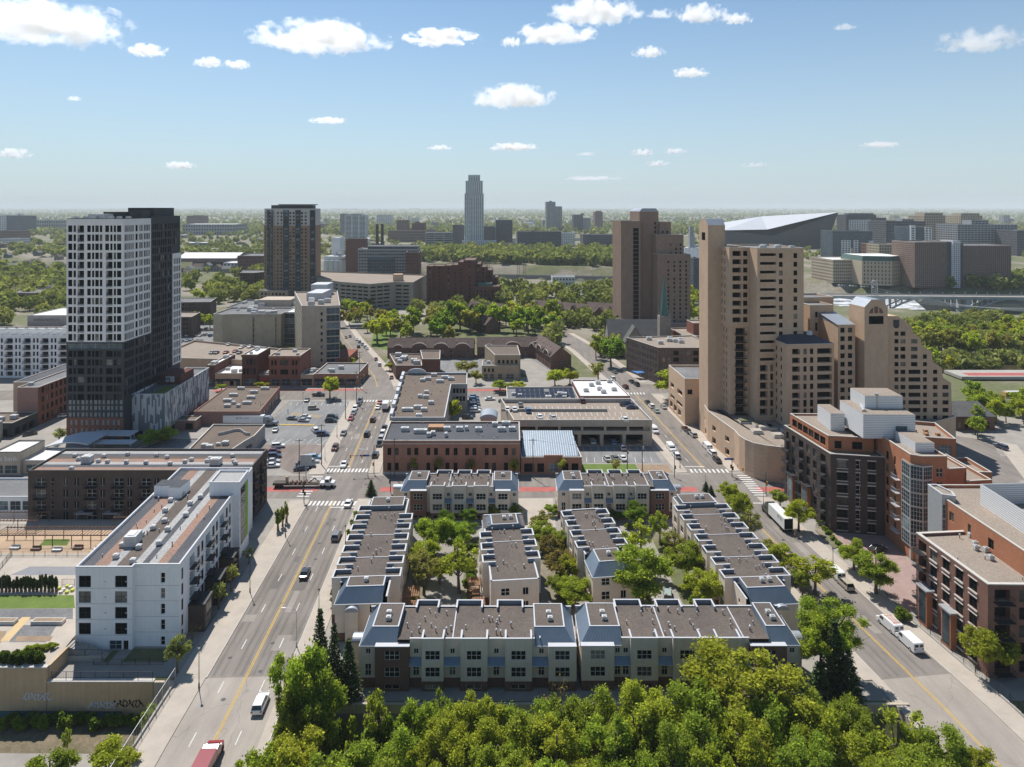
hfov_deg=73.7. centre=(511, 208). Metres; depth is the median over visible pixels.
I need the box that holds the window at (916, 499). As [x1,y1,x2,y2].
[911,493,922,507]
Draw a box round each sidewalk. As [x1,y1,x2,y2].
[126,671,1023,766]
[176,314,969,680]
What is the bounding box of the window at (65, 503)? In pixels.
[63,501,67,508]
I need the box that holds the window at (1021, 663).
[1019,661,1023,671]
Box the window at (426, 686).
[425,685,439,688]
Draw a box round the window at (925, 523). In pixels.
[924,522,927,531]
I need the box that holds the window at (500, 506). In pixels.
[498,504,507,509]
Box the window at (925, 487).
[923,480,931,493]
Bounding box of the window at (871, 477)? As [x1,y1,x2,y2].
[868,474,874,481]
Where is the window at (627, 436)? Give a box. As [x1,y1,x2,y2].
[626,435,638,438]
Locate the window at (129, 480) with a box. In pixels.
[127,478,131,485]
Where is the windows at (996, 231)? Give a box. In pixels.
[996,231,1022,254]
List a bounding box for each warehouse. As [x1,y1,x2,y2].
[0,326,65,327]
[13,364,65,411]
[16,288,58,302]
[17,370,65,424]
[223,261,236,266]
[237,253,263,270]
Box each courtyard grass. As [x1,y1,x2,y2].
[410,531,432,598]
[460,539,478,598]
[635,584,652,604]
[651,531,698,604]
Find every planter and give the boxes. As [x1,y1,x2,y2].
[0,617,18,624]
[30,617,65,624]
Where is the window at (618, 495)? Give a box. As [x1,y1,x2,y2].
[616,493,624,498]
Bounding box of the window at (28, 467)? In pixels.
[26,465,35,471]
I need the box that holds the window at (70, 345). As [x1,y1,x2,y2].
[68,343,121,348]
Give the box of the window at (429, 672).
[425,668,439,676]
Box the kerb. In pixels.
[206,406,950,678]
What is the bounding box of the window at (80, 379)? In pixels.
[78,377,83,382]
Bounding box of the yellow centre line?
[214,332,1001,766]
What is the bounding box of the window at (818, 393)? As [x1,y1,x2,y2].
[817,392,828,395]
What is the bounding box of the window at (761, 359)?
[760,358,772,360]
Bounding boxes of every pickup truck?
[312,391,324,396]
[376,439,382,446]
[619,400,633,405]
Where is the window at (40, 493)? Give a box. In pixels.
[36,490,45,496]
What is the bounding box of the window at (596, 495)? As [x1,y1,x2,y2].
[594,493,602,498]
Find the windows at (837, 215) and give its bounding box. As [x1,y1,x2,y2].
[837,215,884,229]
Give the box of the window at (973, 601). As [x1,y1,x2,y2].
[970,595,976,609]
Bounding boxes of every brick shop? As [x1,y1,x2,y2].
[206,354,234,385]
[215,364,241,385]
[241,346,269,385]
[259,370,268,385]
[268,348,310,385]
[300,368,319,385]
[314,363,367,385]
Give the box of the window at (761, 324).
[760,323,773,325]
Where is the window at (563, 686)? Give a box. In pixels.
[555,685,569,688]
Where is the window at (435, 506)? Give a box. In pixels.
[433,504,441,509]
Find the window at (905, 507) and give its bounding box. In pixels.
[902,500,909,517]
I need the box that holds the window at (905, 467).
[902,460,909,476]
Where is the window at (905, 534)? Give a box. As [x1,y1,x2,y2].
[902,527,909,544]
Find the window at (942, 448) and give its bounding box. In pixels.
[938,445,950,455]
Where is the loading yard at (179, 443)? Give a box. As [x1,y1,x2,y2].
[136,438,198,448]
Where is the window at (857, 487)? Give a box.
[856,486,859,493]
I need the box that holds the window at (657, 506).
[655,504,664,509]
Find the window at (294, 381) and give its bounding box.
[292,379,297,384]
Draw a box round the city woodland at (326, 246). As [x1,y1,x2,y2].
[263,225,1023,258]
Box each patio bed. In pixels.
[103,650,118,661]
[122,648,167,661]
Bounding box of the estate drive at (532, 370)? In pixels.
[520,357,564,381]
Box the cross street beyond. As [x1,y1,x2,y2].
[0,384,668,399]
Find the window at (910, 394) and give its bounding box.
[909,393,919,396]
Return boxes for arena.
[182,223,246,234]
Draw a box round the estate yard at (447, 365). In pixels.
[386,359,550,373]
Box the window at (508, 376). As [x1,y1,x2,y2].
[506,374,513,378]
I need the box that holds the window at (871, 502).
[868,499,874,506]
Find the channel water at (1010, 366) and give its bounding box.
[941,362,1023,379]
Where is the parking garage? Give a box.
[316,271,425,309]
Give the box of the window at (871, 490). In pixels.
[868,486,874,494]
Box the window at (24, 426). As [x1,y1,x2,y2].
[22,423,26,430]
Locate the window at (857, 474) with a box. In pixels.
[856,473,859,480]
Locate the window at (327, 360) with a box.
[326,358,334,362]
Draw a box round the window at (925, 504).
[923,495,927,506]
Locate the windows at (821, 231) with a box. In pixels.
[821,231,871,256]
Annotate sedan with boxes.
[22,431,37,435]
[57,413,65,417]
[267,448,280,452]
[267,457,280,462]
[267,462,279,467]
[272,427,278,431]
[286,415,298,419]
[293,465,308,470]
[297,417,309,421]
[299,414,311,418]
[299,566,310,579]
[312,458,318,462]
[340,430,346,435]
[340,460,347,467]
[344,498,352,506]
[485,396,494,399]
[536,414,542,418]
[602,455,611,461]
[610,454,619,460]
[618,454,626,460]
[625,404,637,408]
[712,456,721,462]
[867,544,887,553]
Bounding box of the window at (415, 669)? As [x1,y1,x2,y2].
[413,667,418,674]
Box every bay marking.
[263,402,346,442]
[583,447,651,461]
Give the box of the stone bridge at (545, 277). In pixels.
[494,274,612,282]
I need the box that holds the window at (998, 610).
[995,607,1004,614]
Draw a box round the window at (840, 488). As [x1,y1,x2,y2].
[837,484,846,492]
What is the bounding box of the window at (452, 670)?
[449,667,455,674]
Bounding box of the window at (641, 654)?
[637,650,651,658]
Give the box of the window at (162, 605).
[161,604,164,613]
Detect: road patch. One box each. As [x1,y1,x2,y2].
[242,408,881,656]
[270,401,825,611]
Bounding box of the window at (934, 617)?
[933,614,936,625]
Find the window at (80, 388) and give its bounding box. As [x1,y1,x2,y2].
[78,386,83,390]
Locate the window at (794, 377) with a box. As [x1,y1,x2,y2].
[792,375,797,379]
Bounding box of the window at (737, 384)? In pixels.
[736,383,742,388]
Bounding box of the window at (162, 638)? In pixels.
[161,637,164,644]
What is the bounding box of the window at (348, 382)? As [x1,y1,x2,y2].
[347,381,355,384]
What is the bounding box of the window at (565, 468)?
[563,463,567,470]
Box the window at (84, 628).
[79,623,90,633]
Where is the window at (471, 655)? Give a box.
[467,651,480,659]
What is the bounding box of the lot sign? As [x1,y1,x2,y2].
[300,455,311,465]
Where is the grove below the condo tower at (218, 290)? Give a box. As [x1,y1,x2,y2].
[201,276,263,303]
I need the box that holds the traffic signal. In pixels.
[674,451,675,477]
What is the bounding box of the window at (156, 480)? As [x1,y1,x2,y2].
[154,478,158,485]
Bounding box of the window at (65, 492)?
[63,490,67,496]
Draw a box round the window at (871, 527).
[868,524,874,531]
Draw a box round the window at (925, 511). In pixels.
[923,508,927,520]
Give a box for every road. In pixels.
[155,676,283,766]
[882,674,1023,766]
[956,436,1020,482]
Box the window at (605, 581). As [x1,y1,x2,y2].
[602,578,609,584]
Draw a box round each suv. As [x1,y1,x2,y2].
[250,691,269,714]
[267,452,281,457]
[271,442,284,447]
[307,405,319,409]
[308,453,320,458]
[311,426,318,432]
[316,430,329,435]
[325,417,336,422]
[326,414,338,418]
[331,443,338,450]
[331,530,341,540]
[363,430,370,436]
[370,416,375,421]
[372,451,378,457]
[462,414,472,418]
[469,396,478,400]
[469,401,480,405]
[470,407,480,412]
[498,391,505,395]
[525,407,530,412]
[589,438,595,443]
[609,439,616,444]
[618,444,626,449]
[648,403,654,408]
[663,587,671,598]
[671,451,680,457]
[688,431,697,436]
[707,449,716,455]
[835,577,854,590]
[993,443,1008,449]
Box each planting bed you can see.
[0,631,6,642]
[9,625,56,641]
[15,636,52,640]
[815,523,839,547]
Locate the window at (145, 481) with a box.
[142,478,149,485]
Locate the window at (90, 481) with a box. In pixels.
[87,478,95,485]
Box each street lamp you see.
[281,607,296,645]
[285,503,285,536]
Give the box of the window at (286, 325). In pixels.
[285,324,293,327]
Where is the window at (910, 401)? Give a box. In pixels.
[909,400,919,403]
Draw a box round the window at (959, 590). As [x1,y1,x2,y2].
[957,585,962,598]
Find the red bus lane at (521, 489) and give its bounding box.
[213,389,783,491]
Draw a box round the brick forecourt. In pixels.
[833,533,915,611]
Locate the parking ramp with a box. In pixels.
[501,398,651,445]
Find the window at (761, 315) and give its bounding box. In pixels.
[760,314,773,316]
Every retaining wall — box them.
[0,647,173,718]
[333,702,909,713]
[879,591,974,673]
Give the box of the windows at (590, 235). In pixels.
[585,235,612,244]
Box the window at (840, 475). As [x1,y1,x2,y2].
[837,472,846,480]
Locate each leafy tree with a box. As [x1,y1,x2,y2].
[23,744,81,766]
[52,428,65,439]
[60,727,71,750]
[87,732,143,766]
[134,428,164,444]
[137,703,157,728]
[149,425,179,442]
[163,633,192,672]
[184,624,201,645]
[190,288,200,296]
[199,291,205,297]
[201,314,212,328]
[208,581,228,608]
[215,384,226,390]
[224,564,239,590]
[234,740,277,766]
[241,545,253,563]
[253,381,268,386]
[265,637,328,740]
[271,682,315,742]
[271,722,326,766]
[274,508,281,530]
[279,506,284,526]
[284,501,288,522]
[291,663,349,755]
[308,734,378,766]
[322,376,339,398]
[340,310,346,320]
[342,300,350,311]
[345,312,352,324]
[347,510,356,525]
[348,301,358,310]
[351,310,363,323]
[358,302,364,311]
[361,303,372,319]
[362,322,368,332]
[362,688,390,733]
[365,297,373,302]
[366,308,374,318]
[366,723,415,766]
[367,317,390,342]
[372,754,398,766]
[374,308,386,318]
[379,311,393,334]
[384,361,391,370]
[385,318,394,336]
[389,312,398,317]
[391,308,399,315]
[391,313,410,337]
[393,697,434,758]
[399,322,413,337]
[401,706,470,766]
[402,306,423,335]
[406,547,441,595]
[409,458,416,468]
[409,538,441,575]
[412,517,453,556]
[422,310,435,334]
[424,306,442,315]
[427,317,446,337]
[428,556,449,584]
[430,310,453,337]
[430,688,452,732]
[434,458,442,469]
[436,509,455,520]
[438,520,471,549]
[440,540,478,593]
[440,702,493,766]
[442,324,455,337]
[445,299,455,315]
[449,316,458,326]
[449,399,461,420]
[452,302,469,329]
[452,688,506,765]
[455,360,478,373]
[455,520,478,534]
[458,507,478,524]
[459,310,479,332]
[466,740,539,766]
[467,458,475,469]
[469,304,485,330]
[470,370,482,383]
[487,303,498,314]
[487,304,509,322]
[488,504,500,513]
[491,380,509,390]
[495,696,564,762]
[501,708,554,766]
[506,300,515,312]
[507,312,522,331]
[508,380,526,386]
[508,505,522,512]
[509,318,524,335]
[509,458,519,472]
[510,304,522,313]
[512,755,569,766]
[516,306,536,328]
[520,706,590,766]
[521,310,537,333]
[524,299,543,309]
[526,509,554,526]
[527,316,540,334]
[527,520,559,544]
[534,305,545,327]
[538,533,565,554]
[541,314,559,326]
[542,548,573,577]
[543,674,568,704]
[544,504,557,514]
[544,691,593,763]
[545,299,561,316]
[545,574,569,596]
[546,369,565,385]
[547,311,561,319]
[554,529,566,550]
[556,553,579,577]
[556,575,592,608]
[557,458,565,468]
[560,368,578,384]
[565,683,617,766]
[576,708,652,766]
[588,360,604,379]
[589,334,601,358]
[599,336,625,366]
[601,700,659,761]
[605,677,686,753]
[606,753,658,766]
[608,508,623,519]
[609,459,620,468]
[611,543,674,604]
[622,499,647,525]
[623,518,653,546]
[643,716,703,766]
[646,511,668,544]
[654,368,668,389]
[660,529,686,552]
[662,675,744,766]
[663,538,704,572]
[677,634,823,754]
[679,567,722,598]
[680,736,737,766]
[683,700,736,765]
[691,297,696,307]
[691,303,695,316]
[712,707,775,766]
[715,480,739,504]
[726,491,753,514]
[738,509,761,531]
[744,691,788,755]
[760,538,774,548]
[768,542,798,568]
[768,734,819,766]
[769,489,788,505]
[772,721,843,766]
[780,685,826,743]
[784,498,816,531]
[786,558,804,584]
[790,568,812,594]
[792,554,838,595]
[794,594,871,678]
[796,608,842,663]
[799,700,858,766]
[805,727,889,766]
[818,692,880,765]
[836,537,864,570]
[850,550,900,593]
[856,751,886,766]
[859,703,938,760]
[865,742,936,766]
[902,741,960,766]
[907,721,974,766]
[910,321,926,326]
[912,325,924,332]
[916,328,931,339]
[921,330,945,347]
[922,345,938,360]
[927,324,936,328]
[927,327,940,332]
[930,321,940,330]
[936,318,947,322]
[940,327,961,349]
[941,321,956,330]
[941,355,960,369]
[956,623,1022,666]
[958,632,971,647]
[960,380,985,396]
[960,745,1000,766]
[961,332,978,352]
[964,324,976,331]
[964,416,983,433]
[965,391,990,406]
[966,333,986,351]
[968,389,989,401]
[968,415,988,438]
[970,403,984,418]
[977,322,988,329]
[982,397,1007,423]
[984,330,1001,337]
[985,329,1003,349]
[987,390,995,396]
[988,320,1002,326]
[988,393,1005,404]
[988,408,997,421]
[991,324,1007,334]
[1000,335,1013,346]
[1002,314,1019,324]
[1003,404,1015,422]
[1005,321,1012,329]
[1006,397,1016,415]
[1008,387,1023,398]
[1009,327,1019,332]
[1009,394,1023,419]
[1013,398,1023,424]
[1014,321,1023,327]
[1014,325,1023,334]
[1016,333,1023,344]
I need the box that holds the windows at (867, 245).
[867,245,890,254]
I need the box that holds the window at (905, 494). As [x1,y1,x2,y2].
[902,487,909,504]
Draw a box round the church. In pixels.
[604,277,670,358]
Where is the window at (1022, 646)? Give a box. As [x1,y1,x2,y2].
[1019,643,1023,653]
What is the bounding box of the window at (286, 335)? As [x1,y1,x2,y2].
[285,334,293,337]
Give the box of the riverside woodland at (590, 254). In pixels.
[417,241,612,265]
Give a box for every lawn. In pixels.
[0,595,74,608]
[40,539,69,545]
[371,330,398,349]
[582,464,637,472]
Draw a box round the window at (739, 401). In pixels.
[736,399,742,403]
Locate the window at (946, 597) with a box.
[943,590,949,604]
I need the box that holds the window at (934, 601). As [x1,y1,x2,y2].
[933,598,936,609]
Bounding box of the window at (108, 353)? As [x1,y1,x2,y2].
[106,351,111,356]
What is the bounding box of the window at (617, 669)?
[614,666,620,673]
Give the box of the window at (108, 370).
[106,368,111,373]
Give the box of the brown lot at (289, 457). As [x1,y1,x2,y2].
[258,444,324,473]
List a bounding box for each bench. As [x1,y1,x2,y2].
[9,544,20,549]
[30,545,41,550]
[51,546,62,551]
[72,544,83,549]
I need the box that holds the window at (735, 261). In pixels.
[733,259,738,263]
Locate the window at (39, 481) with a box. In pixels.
[36,478,45,485]
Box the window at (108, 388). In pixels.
[106,386,111,390]
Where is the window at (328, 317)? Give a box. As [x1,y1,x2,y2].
[326,315,338,320]
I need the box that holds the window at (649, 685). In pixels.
[638,684,651,687]
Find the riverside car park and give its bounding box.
[398,308,427,324]
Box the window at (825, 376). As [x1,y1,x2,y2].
[817,374,828,378]
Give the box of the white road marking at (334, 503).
[188,393,762,746]
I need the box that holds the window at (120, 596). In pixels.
[115,591,126,601]
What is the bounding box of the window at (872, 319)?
[869,316,882,323]
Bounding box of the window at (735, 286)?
[733,284,738,288]
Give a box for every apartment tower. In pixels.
[66,208,180,439]
[340,214,348,234]
[345,214,367,238]
[545,201,561,230]
[572,213,590,231]
[593,211,602,227]
[613,208,690,327]
[699,218,855,432]
[837,213,885,230]
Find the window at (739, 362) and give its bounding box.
[736,360,742,364]
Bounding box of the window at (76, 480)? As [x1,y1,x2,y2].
[74,478,78,485]
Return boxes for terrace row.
[387,337,474,358]
[442,304,499,332]
[468,301,540,321]
[477,337,548,356]
[530,300,611,316]
[532,334,571,369]
[587,302,612,309]
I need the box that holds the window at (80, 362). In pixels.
[78,360,83,364]
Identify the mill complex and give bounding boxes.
[324,237,367,271]
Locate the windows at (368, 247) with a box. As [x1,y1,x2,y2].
[359,247,416,273]
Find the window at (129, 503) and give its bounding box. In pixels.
[127,501,131,508]
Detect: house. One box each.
[3,252,12,257]
[33,250,42,255]
[54,254,63,259]
[185,265,194,271]
[193,263,203,269]
[204,262,212,268]
[213,264,221,270]
[221,266,233,272]
[480,408,497,420]
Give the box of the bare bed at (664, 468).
[637,465,672,472]
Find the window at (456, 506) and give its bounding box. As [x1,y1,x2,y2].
[454,504,463,509]
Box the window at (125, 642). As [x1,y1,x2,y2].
[124,641,127,648]
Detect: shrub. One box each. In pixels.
[0,650,10,663]
[0,714,10,730]
[7,649,19,664]
[8,712,17,722]
[11,713,20,728]
[15,650,28,665]
[16,716,30,731]
[20,645,29,651]
[23,649,36,663]
[25,710,35,724]
[30,712,40,728]
[32,643,40,650]
[33,650,45,663]
[37,712,48,731]
[38,643,45,650]
[43,642,50,649]
[47,713,52,724]
[49,642,59,648]
[52,710,60,723]
[56,710,65,730]
[65,713,77,729]
[74,711,84,724]
[79,713,87,724]
[85,711,95,724]
[89,715,103,731]
[100,717,106,728]
[105,713,113,724]
[107,712,119,726]
[117,714,125,725]
[123,713,132,724]
[129,714,138,728]
[133,713,143,729]
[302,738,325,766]
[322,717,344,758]
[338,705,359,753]
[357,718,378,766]
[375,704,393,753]
[461,578,467,586]
[466,573,474,578]
[468,543,476,549]
[624,523,631,529]
[821,525,828,530]
[824,529,832,534]
[829,534,837,539]
[834,540,842,544]
[894,605,912,620]
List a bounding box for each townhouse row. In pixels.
[331,496,420,643]
[352,599,576,690]
[393,470,518,519]
[468,513,540,604]
[555,469,680,518]
[560,508,634,602]
[575,599,802,690]
[672,493,798,630]
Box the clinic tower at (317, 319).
[294,282,357,366]
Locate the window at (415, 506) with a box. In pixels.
[413,504,422,509]
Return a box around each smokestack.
[376,224,378,244]
[381,224,383,244]
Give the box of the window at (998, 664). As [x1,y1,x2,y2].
[995,660,1004,667]
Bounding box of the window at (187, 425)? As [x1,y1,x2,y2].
[185,423,192,428]
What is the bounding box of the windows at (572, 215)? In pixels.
[572,215,589,230]
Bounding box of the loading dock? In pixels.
[174,415,201,429]
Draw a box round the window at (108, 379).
[106,377,111,382]
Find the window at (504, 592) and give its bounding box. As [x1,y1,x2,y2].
[501,588,509,595]
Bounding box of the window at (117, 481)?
[114,478,122,485]
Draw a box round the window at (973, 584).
[970,577,976,591]
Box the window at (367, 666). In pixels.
[365,664,370,674]
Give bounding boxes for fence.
[0,551,10,568]
[0,551,86,555]
[51,671,152,677]
[93,659,161,664]
[110,668,175,766]
[879,587,974,671]
[975,663,1023,712]
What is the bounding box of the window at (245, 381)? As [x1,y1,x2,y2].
[243,379,255,384]
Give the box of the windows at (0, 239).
[0,239,29,243]
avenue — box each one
[207,320,393,677]
[561,332,949,679]
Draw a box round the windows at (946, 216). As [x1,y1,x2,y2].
[946,216,981,223]
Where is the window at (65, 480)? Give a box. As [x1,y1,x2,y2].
[63,478,67,485]
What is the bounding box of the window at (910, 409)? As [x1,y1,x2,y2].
[909,408,919,411]
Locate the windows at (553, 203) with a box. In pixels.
[548,202,561,213]
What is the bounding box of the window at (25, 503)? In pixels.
[23,501,27,509]
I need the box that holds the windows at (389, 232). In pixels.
[389,232,415,240]
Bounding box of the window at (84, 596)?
[79,591,90,601]
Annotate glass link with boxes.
[284,308,293,343]
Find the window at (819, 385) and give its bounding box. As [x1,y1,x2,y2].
[817,383,828,387]
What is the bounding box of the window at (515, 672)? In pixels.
[511,668,525,676]
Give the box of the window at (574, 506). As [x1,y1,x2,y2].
[572,504,581,508]
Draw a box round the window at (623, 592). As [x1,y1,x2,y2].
[621,590,625,597]
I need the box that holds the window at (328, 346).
[326,344,338,349]
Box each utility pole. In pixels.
[295,439,302,479]
[318,424,324,464]
[345,378,345,418]
[356,371,357,402]
[357,351,361,387]
[390,438,398,477]
[623,444,630,468]
[642,439,643,470]
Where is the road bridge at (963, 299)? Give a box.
[819,292,1023,311]
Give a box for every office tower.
[691,257,698,289]
[909,213,949,239]
[946,213,982,223]
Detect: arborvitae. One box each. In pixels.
[0,572,4,591]
[2,574,7,591]
[5,575,10,591]
[10,579,14,591]
[14,576,18,591]
[18,578,22,591]
[22,575,27,591]
[26,575,31,591]
[29,577,35,591]
[34,579,38,591]
[37,574,43,591]
[43,574,47,591]
[47,575,50,591]
[49,575,53,591]
[52,576,57,591]
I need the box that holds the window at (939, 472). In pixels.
[936,469,942,476]
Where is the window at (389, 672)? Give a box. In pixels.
[385,668,398,676]
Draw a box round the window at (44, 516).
[36,513,45,518]
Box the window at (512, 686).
[511,685,525,688]
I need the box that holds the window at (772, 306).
[760,305,773,307]
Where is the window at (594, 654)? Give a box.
[590,650,604,658]
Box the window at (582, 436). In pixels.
[581,435,597,438]
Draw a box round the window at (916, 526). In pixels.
[911,520,922,533]
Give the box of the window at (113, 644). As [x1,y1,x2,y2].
[110,641,121,648]
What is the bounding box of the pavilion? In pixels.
[551,275,574,285]
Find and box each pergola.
[0,510,50,530]
[0,525,118,545]
[113,507,137,526]
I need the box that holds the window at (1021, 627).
[1019,625,1023,636]
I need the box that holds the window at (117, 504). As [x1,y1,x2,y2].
[114,501,122,508]
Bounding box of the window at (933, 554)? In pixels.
[931,549,936,561]
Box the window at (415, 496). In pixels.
[413,494,422,498]
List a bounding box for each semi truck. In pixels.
[223,414,278,425]
[761,501,792,531]
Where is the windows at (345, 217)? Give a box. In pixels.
[345,217,367,238]
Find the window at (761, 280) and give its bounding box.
[760,279,773,281]
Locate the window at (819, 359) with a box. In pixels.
[817,357,828,361]
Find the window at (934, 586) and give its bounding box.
[931,580,936,593]
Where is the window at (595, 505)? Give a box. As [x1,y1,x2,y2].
[594,504,602,507]
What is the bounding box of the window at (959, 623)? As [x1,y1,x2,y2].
[957,618,962,631]
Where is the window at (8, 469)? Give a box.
[5,466,16,472]
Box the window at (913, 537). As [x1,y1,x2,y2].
[911,534,915,546]
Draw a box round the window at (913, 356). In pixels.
[911,354,916,358]
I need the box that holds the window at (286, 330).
[285,329,293,332]
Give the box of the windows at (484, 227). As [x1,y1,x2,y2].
[484,227,494,239]
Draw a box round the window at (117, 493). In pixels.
[114,490,122,496]
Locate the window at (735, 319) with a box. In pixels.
[733,317,738,321]
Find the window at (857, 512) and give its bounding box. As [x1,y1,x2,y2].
[856,510,859,518]
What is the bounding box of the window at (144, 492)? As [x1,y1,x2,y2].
[142,490,149,496]
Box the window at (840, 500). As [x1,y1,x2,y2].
[837,497,846,504]
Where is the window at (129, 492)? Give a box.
[127,490,131,496]
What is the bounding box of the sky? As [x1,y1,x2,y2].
[0,0,1023,209]
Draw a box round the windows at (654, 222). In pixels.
[654,222,686,321]
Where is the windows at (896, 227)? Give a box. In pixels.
[896,227,930,239]
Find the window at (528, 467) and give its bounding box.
[524,463,533,471]
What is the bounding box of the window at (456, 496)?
[454,494,463,498]
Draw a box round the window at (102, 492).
[100,490,104,496]
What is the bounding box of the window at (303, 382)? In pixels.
[302,381,311,384]
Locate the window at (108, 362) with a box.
[106,360,111,364]
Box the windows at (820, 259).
[820,259,849,281]
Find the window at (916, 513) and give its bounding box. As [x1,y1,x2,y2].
[911,507,922,520]
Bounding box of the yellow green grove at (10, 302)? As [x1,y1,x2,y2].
[0,279,65,324]
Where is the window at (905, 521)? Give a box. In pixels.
[902,514,909,531]
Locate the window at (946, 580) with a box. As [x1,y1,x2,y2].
[943,574,949,587]
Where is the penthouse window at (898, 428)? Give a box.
[896,426,906,430]
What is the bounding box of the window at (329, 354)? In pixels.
[326,351,338,357]
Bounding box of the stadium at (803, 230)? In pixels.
[724,212,837,247]
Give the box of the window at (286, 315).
[285,314,293,317]
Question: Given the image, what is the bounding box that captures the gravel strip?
[0,608,72,618]
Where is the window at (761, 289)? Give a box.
[760,288,773,290]
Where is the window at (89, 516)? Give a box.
[87,512,95,518]
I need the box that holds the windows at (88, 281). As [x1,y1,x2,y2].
[69,223,179,432]
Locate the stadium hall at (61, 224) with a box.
[37,220,65,228]
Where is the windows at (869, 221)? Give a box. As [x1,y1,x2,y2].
[869,221,923,242]
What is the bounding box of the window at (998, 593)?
[995,590,1004,597]
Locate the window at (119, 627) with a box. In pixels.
[115,623,126,633]
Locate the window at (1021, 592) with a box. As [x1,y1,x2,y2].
[1019,590,1023,600]
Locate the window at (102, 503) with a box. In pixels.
[100,501,104,508]
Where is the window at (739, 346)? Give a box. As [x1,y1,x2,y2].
[736,344,742,349]
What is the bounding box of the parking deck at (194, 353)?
[180,340,280,367]
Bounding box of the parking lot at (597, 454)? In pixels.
[577,446,662,462]
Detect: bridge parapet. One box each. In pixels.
[119,680,175,766]
[975,673,1023,717]
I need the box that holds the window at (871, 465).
[868,462,874,469]
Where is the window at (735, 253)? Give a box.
[733,251,738,255]
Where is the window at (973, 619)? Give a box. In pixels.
[970,612,976,626]
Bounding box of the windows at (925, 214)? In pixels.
[909,214,944,239]
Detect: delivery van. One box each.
[652,424,658,432]
[666,441,675,451]
[702,441,712,449]
[824,564,845,579]
[876,613,903,634]
[895,630,923,652]
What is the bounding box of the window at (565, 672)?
[555,668,569,676]
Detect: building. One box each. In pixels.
[0,214,36,229]
[0,230,30,240]
[0,238,29,243]
[0,243,8,247]
[0,327,65,377]
[0,412,37,436]
[0,420,2,439]
[0,430,138,474]
[0,478,27,518]
[27,308,65,325]
[28,449,266,520]
[75,467,252,649]
[132,367,208,437]
[181,298,215,322]
[181,312,199,336]
[186,215,207,223]
[188,242,207,246]
[189,424,264,448]
[194,387,279,424]
[213,306,293,345]
[227,296,293,308]
[240,270,263,285]
[358,245,420,273]
[376,215,392,225]
[383,420,519,473]
[388,230,425,241]
[390,350,439,378]
[390,368,466,420]
[396,220,409,229]
[406,250,420,273]
[411,217,419,221]
[412,222,425,229]
[425,232,452,244]
[426,257,499,304]
[453,225,463,244]
[482,345,519,379]
[484,226,494,239]
[495,220,511,242]
[506,387,577,397]
[516,230,574,247]
[520,430,581,473]
[524,220,534,223]
[572,379,629,397]
[580,234,612,245]
[626,335,698,382]
[669,365,955,482]
[671,320,698,337]
[781,388,991,560]
[804,293,951,418]
[811,257,851,282]
[821,230,872,256]
[840,254,899,285]
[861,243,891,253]
[867,243,891,254]
[868,219,924,242]
[890,215,899,219]
[892,240,1010,287]
[894,225,931,240]
[912,530,1023,677]
[927,483,1023,575]
[936,220,1017,243]
[951,401,996,429]
[996,230,1023,255]
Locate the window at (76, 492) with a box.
[74,490,78,496]
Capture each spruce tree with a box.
[312,608,328,672]
[322,623,344,694]
[336,638,364,705]
[365,480,376,496]
[703,481,708,491]
[708,485,714,496]
[800,661,837,706]
[820,618,849,703]
[832,647,866,705]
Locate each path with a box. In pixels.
[0,617,30,640]
[0,620,68,625]
[996,441,1023,477]
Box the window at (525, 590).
[523,587,527,594]
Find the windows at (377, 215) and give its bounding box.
[377,215,392,222]
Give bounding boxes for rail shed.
[181,252,247,261]
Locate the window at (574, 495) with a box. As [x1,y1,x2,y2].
[572,493,581,498]
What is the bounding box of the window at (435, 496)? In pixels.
[433,494,441,498]
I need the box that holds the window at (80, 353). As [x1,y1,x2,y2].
[78,351,83,356]
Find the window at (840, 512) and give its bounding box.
[837,509,846,517]
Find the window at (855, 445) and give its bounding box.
[852,442,861,448]
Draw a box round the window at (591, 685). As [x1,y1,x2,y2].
[590,684,604,687]
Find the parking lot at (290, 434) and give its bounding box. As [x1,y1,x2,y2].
[261,401,348,443]
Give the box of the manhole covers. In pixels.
[221,410,792,700]
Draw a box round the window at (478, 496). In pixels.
[476,494,485,498]
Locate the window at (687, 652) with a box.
[680,650,694,658]
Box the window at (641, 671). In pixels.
[637,667,651,675]
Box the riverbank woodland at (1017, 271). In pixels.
[964,268,1023,286]
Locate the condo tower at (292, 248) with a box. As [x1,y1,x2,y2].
[259,204,320,298]
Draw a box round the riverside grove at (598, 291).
[491,276,612,304]
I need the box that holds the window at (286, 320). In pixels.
[285,319,293,322]
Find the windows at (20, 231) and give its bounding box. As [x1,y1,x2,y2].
[1,231,28,237]
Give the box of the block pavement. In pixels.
[0,377,1023,700]
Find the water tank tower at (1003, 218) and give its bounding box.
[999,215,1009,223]
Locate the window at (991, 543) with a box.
[989,538,993,549]
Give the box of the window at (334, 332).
[326,329,338,335]
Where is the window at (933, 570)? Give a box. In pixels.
[931,565,936,577]
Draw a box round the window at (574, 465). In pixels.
[572,463,577,470]
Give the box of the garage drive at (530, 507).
[519,498,555,538]
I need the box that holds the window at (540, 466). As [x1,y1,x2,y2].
[537,463,543,471]
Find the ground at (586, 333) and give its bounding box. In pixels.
[0,209,1023,766]
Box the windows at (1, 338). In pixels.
[1,338,20,375]
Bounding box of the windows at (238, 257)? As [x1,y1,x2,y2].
[238,257,254,268]
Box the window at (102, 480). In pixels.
[100,478,104,485]
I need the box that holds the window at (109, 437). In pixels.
[108,436,118,439]
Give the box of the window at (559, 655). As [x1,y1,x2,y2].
[555,651,569,659]
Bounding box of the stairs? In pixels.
[67,640,109,661]
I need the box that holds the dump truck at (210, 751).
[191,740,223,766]
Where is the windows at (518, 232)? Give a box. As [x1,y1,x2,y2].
[518,232,573,244]
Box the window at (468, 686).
[467,685,480,688]

